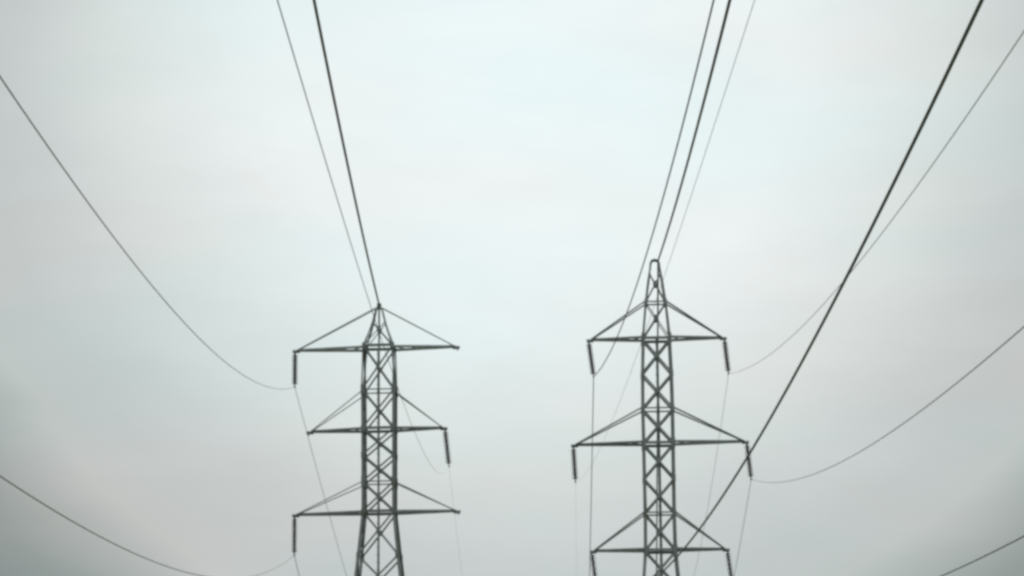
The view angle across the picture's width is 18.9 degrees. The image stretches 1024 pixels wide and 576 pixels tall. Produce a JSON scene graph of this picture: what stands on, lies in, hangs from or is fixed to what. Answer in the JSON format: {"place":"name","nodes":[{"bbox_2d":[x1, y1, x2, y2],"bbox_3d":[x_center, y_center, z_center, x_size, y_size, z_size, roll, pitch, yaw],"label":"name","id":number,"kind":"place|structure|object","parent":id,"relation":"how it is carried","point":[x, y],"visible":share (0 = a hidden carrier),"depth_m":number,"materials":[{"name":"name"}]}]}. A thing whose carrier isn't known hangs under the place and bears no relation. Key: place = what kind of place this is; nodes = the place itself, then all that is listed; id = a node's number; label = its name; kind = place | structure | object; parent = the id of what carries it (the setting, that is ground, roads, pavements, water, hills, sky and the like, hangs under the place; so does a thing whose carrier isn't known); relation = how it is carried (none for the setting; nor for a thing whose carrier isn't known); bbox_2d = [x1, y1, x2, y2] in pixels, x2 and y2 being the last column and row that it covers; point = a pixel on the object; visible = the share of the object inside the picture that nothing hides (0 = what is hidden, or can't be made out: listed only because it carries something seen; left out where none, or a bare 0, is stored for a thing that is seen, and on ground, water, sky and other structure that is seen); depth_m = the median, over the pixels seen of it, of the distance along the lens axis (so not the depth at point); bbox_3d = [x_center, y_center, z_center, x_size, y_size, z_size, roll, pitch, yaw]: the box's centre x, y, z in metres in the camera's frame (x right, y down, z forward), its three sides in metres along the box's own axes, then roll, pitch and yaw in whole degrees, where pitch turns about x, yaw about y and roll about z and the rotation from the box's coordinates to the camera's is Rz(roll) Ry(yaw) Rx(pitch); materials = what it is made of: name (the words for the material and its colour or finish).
{"place":"outdoors","nodes":[
{"label":"outdoors","id":0,"kind":"place"},
{"bbox_2d":[0,0,1023,575],"label":"sky","id":1,"kind":"structure","parent":0,"point":[510,161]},
{"label":"ground","id":2,"kind":"structure","parent":0,"visible":0},
{"bbox_2d":[292,303,460,575],"bbox_3d":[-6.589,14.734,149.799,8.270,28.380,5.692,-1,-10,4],"label":"pylon","id":3,"kind":"object","parent":2,"relation":"on","point":[364,431],"visible":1,"depth_m":150.89,"materials":[{"name":"metal"}]},
{"bbox_2d":[291,517,297,554],"bbox_3d":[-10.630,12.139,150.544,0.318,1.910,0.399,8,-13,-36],"label":"insulator","id":4,"kind":"object","parent":3,"relation":"hanging from","point":[294,524],"visible":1,"depth_m":150.48,"materials":[{"name":"ceramic"}]},
{"bbox_2d":[0,475,298,575],"bbox_3d":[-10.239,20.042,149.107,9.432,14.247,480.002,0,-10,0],"label":"power cable","id":5,"kind":"object","parent":4,"relation":"hanging from","point":[5,479],"visible":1,"depth_m":65.17,"materials":[{"name":"metal"}]},
{"bbox_2d":[292,353,297,387],"bbox_3d":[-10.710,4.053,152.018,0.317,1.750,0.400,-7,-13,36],"label":"insulator","id":6,"kind":"object","parent":3,"relation":"hanging from","point":[294,362],"visible":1,"depth_m":151.96,"materials":[{"name":"ceramic"}]},
{"bbox_2d":[0,76,346,575],"bbox_3d":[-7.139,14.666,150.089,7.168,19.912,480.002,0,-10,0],"label":"power cable","id":7,"kind":"object","parent":6,"relation":"hanging from","point":[11,93],"visible":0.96,"depth_m":62.94,"materials":[{"name":"metal"}]},
{"bbox_2d":[312,0,379,571],"bbox_3d":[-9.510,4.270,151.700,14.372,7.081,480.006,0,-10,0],"label":"ground wire","id":8,"kind":"object","parent":3,"relation":"attached to","point":[332,92],"visible":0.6,"depth_m":106.19,"materials":[{"name":"metal"}]},
{"bbox_2d":[443,430,451,466],"bbox_3d":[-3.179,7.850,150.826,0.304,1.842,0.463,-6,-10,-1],"label":"insulator","id":9,"kind":"object","parent":3,"relation":"attached to","point":[448,460],"visible":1,"depth_m":150.75,"materials":[{"name":"ceramic"}]},
{"bbox_2d":[277,0,461,570],"bbox_3d":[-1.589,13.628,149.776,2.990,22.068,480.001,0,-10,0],"label":"power cable","id":10,"kind":"object","parent":9,"relation":"hanging from","point":[339,205],"visible":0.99,"depth_m":26.25,"materials":[{"name":"metal"}]},
{"bbox_2d":[571,259,748,575],"bbox_3d":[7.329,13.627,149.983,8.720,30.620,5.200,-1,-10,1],"label":"pylon","id":11,"kind":"object","parent":2,"relation":"on","point":[674,549],"visible":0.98,"depth_m":150.87,"materials":[{"name":"metal"}]},
{"bbox_2d":[571,447,577,481],"bbox_3d":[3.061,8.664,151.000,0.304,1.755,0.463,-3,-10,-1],"label":"insulator","id":12,"kind":"object","parent":11,"relation":"attached to","point":[573,450],"visible":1,"depth_m":150.93,"materials":[{"name":"ceramic"}]},
{"bbox_2d":[575,0,754,575],"bbox_3d":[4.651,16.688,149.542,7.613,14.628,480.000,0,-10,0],"label":"power cable","id":13,"kind":"object","parent":12,"relation":"hanging from","point":[686,209],"visible":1,"depth_m":34.68,"materials":[{"name":"metal"}]},
{"bbox_2d":[586,342,595,375],"bbox_3d":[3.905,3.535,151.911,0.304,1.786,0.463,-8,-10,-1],"label":"insulator","id":14,"kind":"object","parent":11,"relation":"attached to","point":[591,359],"visible":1,"depth_m":151.84,"materials":[{"name":"ceramic"}]},
{"bbox_2d":[589,0,714,575],"bbox_3d":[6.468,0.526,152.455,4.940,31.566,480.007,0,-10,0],"label":"power cable","id":15,"kind":"object","parent":14,"relation":"attached to","point":[652,232],"visible":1,"depth_m":90.91,"materials":[{"name":"metal"}]},
{"bbox_2d":[589,553,597,575],"bbox_3d":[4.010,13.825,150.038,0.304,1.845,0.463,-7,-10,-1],"label":"insulator","id":16,"kind":"object","parent":11,"relation":"attached to","point":[594,572],"visible":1,"depth_m":150.02,"materials":[{"name":"ceramic"}]},
{"bbox_2d":[657,0,983,575],"bbox_3d":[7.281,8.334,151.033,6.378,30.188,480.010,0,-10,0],"label":"power cable","id":17,"kind":"object","parent":16,"relation":"attached to","point":[953,59],"visible":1,"depth_m":49.24,"materials":[{"name":"metal"}]},
{"bbox_2d":[656,0,730,571],"bbox_3d":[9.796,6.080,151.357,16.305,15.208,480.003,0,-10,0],"label":"ground wire","id":18,"kind":"object","parent":11,"relation":"attached to","point":[709,81],"visible":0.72,"depth_m":106.98,"materials":[{"name":"metal"}]},
{"bbox_2d":[722,340,730,373],"bbox_3d":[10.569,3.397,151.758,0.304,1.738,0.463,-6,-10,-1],"label":"insulator","id":19,"kind":"object","parent":11,"relation":"attached to","point":[726,355],"visible":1,"depth_m":151.69,"materials":[{"name":"ceramic"}]},
{"bbox_2d":[694,31,1023,573],"bbox_3d":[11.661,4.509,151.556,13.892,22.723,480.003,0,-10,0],"label":"power cable","id":20,"kind":"object","parent":19,"relation":"attached to","point":[889,223],"visible":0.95,"depth_m":66.62,"materials":[{"name":"metal"}]},
{"bbox_2d":[725,551,733,575],"bbox_3d":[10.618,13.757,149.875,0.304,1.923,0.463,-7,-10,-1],"label":"insulator","id":21,"kind":"object","parent":11,"relation":"attached to","point":[728,564],"visible":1,"depth_m":149.85,"materials":[{"name":"ceramic"}]},
{"bbox_2d":[940,535,1023,575],"bbox_3d":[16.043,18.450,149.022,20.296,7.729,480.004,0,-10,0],"label":"power cable","id":22,"kind":"object","parent":21,"relation":"hanging from","point":[1007,544],"visible":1,"depth_m":57.70,"materials":[{"name":"metal"}]},
{"bbox_2d":[744,444,753,479],"bbox_3d":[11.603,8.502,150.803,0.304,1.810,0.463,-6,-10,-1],"label":"insulator","id":23,"kind":"object","parent":11,"relation":"attached to","point":[749,461],"visible":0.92,"depth_m":150.72,"materials":[{"name":"ceramic"}]},
{"bbox_2d":[734,326,1023,575],"bbox_3d":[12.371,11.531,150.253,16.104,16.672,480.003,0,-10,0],"label":"power cable","id":24,"kind":"object","parent":23,"relation":"attached to","point":[898,426],"visible":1,"depth_m":71.91,"materials":[{"name":"metal"}]}
]}

